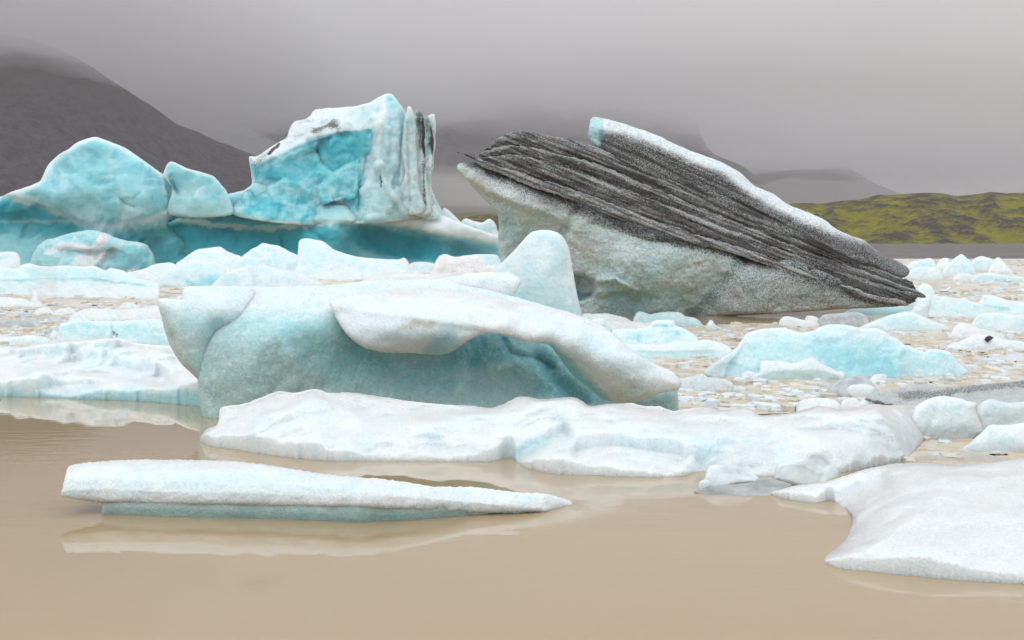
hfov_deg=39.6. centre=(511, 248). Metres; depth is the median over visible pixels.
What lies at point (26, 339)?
ice floe
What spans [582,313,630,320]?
ice floe
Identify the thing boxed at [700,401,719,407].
ice chunk
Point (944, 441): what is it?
ice chunk
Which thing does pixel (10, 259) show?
ice floe
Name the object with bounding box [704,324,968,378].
ice floe
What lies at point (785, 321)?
ice floe
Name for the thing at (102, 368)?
ice floe
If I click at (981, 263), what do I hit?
ice floe
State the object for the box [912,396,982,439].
ice floe
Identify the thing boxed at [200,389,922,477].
ice floe
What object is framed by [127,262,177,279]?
ice floe
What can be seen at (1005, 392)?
ice floe
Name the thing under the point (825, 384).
ice chunk
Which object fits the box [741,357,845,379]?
ice floe
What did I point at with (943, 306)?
ice floe
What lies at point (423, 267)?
ice floe
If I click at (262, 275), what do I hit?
ice floe
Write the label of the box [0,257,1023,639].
water
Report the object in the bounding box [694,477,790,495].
ice floe
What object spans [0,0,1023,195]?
sky
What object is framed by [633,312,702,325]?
ice floe
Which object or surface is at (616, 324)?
ice floe
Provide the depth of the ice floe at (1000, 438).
13.89 m
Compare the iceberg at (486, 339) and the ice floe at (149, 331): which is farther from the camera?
the ice floe at (149, 331)
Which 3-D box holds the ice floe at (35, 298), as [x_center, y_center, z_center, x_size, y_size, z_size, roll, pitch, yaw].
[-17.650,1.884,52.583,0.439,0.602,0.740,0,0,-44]
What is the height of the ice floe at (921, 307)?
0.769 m
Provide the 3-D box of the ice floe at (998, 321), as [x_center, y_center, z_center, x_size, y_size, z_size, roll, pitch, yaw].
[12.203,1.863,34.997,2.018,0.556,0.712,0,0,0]
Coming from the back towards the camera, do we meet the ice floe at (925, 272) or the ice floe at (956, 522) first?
the ice floe at (925, 272)
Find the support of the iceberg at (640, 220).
on the water
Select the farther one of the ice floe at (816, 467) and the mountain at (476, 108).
the mountain at (476, 108)
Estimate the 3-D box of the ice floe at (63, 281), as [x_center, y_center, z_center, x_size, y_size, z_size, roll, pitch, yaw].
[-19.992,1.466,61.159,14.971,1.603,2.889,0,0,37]
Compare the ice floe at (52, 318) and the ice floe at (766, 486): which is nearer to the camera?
the ice floe at (766, 486)
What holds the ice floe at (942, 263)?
on the water
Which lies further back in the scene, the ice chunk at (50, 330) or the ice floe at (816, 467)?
the ice chunk at (50, 330)
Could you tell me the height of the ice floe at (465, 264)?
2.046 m
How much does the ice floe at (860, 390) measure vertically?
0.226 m
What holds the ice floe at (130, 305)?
on the water
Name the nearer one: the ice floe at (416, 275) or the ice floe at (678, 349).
the ice floe at (678, 349)
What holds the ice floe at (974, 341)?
on the water
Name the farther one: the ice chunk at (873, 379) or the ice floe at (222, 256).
the ice floe at (222, 256)
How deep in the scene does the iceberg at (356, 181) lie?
149.98 m
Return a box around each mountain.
[0,34,255,196]
[148,61,790,216]
[713,151,898,203]
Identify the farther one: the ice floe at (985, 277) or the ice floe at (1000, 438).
the ice floe at (985, 277)
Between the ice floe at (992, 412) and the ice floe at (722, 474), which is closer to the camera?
the ice floe at (722, 474)
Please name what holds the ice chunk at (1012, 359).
on the water
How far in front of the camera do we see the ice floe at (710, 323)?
36.14 m
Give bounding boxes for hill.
[456,192,1023,243]
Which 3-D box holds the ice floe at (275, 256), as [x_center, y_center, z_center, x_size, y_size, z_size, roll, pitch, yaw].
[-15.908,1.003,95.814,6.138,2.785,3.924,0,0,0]
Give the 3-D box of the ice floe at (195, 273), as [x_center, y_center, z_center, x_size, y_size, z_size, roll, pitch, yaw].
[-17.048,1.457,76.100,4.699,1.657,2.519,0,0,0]
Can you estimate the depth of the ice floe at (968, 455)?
13.27 m
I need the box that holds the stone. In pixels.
[984,336,992,341]
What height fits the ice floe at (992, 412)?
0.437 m
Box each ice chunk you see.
[47,327,58,333]
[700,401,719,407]
[783,393,795,395]
[819,382,831,385]
[869,374,886,383]
[937,440,950,442]
[987,450,1003,455]
[1000,366,1013,368]
[1005,358,1016,361]
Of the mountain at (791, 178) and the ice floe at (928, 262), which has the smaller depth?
the ice floe at (928, 262)
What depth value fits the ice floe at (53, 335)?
30.64 m
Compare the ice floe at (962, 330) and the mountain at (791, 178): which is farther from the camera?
the mountain at (791, 178)
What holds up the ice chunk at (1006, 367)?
on the water
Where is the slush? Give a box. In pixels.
[0,258,1023,464]
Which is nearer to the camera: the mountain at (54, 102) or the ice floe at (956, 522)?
the ice floe at (956, 522)
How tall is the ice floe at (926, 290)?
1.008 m
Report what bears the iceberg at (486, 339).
on the water
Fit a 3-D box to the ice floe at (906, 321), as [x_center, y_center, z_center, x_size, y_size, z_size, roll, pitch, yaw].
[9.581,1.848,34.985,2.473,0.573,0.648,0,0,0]
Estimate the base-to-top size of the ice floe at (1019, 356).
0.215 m
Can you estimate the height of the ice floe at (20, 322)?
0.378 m
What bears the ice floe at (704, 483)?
on the water
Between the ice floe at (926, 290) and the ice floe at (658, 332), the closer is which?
the ice floe at (658, 332)
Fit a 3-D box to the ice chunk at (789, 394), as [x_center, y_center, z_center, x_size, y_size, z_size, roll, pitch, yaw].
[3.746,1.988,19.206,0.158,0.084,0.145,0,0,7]
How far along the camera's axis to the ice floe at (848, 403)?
17.42 m
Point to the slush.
(759, 399)
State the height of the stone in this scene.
0.131 m
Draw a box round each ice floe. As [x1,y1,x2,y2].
[0,252,20,267]
[0,263,159,298]
[0,297,44,306]
[0,317,41,326]
[0,335,51,343]
[0,338,199,405]
[30,291,41,302]
[33,307,75,313]
[36,316,68,320]
[49,331,57,340]
[57,314,168,344]
[61,459,571,521]
[68,306,161,320]
[117,302,141,308]
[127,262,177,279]
[150,260,230,285]
[175,247,240,268]
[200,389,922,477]
[211,263,323,286]
[230,243,297,271]
[295,238,411,279]
[364,271,455,280]
[409,262,433,272]
[431,254,500,275]
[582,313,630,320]
[605,320,650,329]
[612,320,698,344]
[625,339,731,357]
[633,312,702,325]
[680,374,732,391]
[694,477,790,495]
[698,480,710,488]
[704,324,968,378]
[704,464,758,485]
[706,320,716,326]
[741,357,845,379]
[772,458,1023,583]
[774,452,839,484]
[779,316,819,326]
[795,398,840,411]
[805,316,818,321]
[817,312,868,326]
[826,376,877,395]
[840,398,868,408]
[845,306,912,312]
[847,384,874,396]
[859,312,949,329]
[864,380,1023,407]
[906,266,943,278]
[907,258,935,268]
[909,298,930,318]
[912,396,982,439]
[913,283,934,306]
[915,450,1015,461]
[929,295,1023,316]
[935,258,949,269]
[942,254,976,273]
[945,334,1023,349]
[947,322,1008,337]
[952,273,973,280]
[958,423,1023,451]
[971,256,993,269]
[971,273,1023,281]
[971,312,1023,330]
[971,353,1023,360]
[977,399,1023,429]
[988,257,1012,272]
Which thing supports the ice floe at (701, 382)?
on the water
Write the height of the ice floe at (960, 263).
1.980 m
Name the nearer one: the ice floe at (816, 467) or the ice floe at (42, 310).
the ice floe at (816, 467)
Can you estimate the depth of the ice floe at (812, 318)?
37.63 m
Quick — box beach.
[870,244,1023,256]
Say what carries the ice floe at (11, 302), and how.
on the water
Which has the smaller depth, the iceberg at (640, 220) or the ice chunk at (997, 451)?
the ice chunk at (997, 451)
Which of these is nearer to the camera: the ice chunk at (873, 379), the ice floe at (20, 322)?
the ice chunk at (873, 379)
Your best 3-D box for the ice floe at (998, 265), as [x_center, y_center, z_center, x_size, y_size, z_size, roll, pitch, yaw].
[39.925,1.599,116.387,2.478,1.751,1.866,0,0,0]
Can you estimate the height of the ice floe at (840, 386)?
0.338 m
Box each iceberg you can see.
[0,94,500,267]
[157,272,680,417]
[457,117,925,315]
[491,230,581,316]
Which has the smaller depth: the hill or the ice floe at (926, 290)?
the ice floe at (926, 290)
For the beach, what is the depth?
336.74 m
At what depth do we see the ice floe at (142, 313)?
39.40 m
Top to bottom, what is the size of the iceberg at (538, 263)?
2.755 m
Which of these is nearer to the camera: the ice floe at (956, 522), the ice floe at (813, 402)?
the ice floe at (956, 522)
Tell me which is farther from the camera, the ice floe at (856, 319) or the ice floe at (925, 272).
the ice floe at (925, 272)
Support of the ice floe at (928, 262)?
on the water
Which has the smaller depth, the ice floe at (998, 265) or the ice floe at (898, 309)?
the ice floe at (898, 309)
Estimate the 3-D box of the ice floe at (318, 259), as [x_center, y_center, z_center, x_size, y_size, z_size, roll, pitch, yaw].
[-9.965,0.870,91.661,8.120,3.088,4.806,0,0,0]
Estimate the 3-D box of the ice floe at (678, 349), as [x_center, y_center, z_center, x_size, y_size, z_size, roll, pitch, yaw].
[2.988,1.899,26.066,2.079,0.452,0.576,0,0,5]
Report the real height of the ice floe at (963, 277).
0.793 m
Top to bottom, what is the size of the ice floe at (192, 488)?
0.416 m

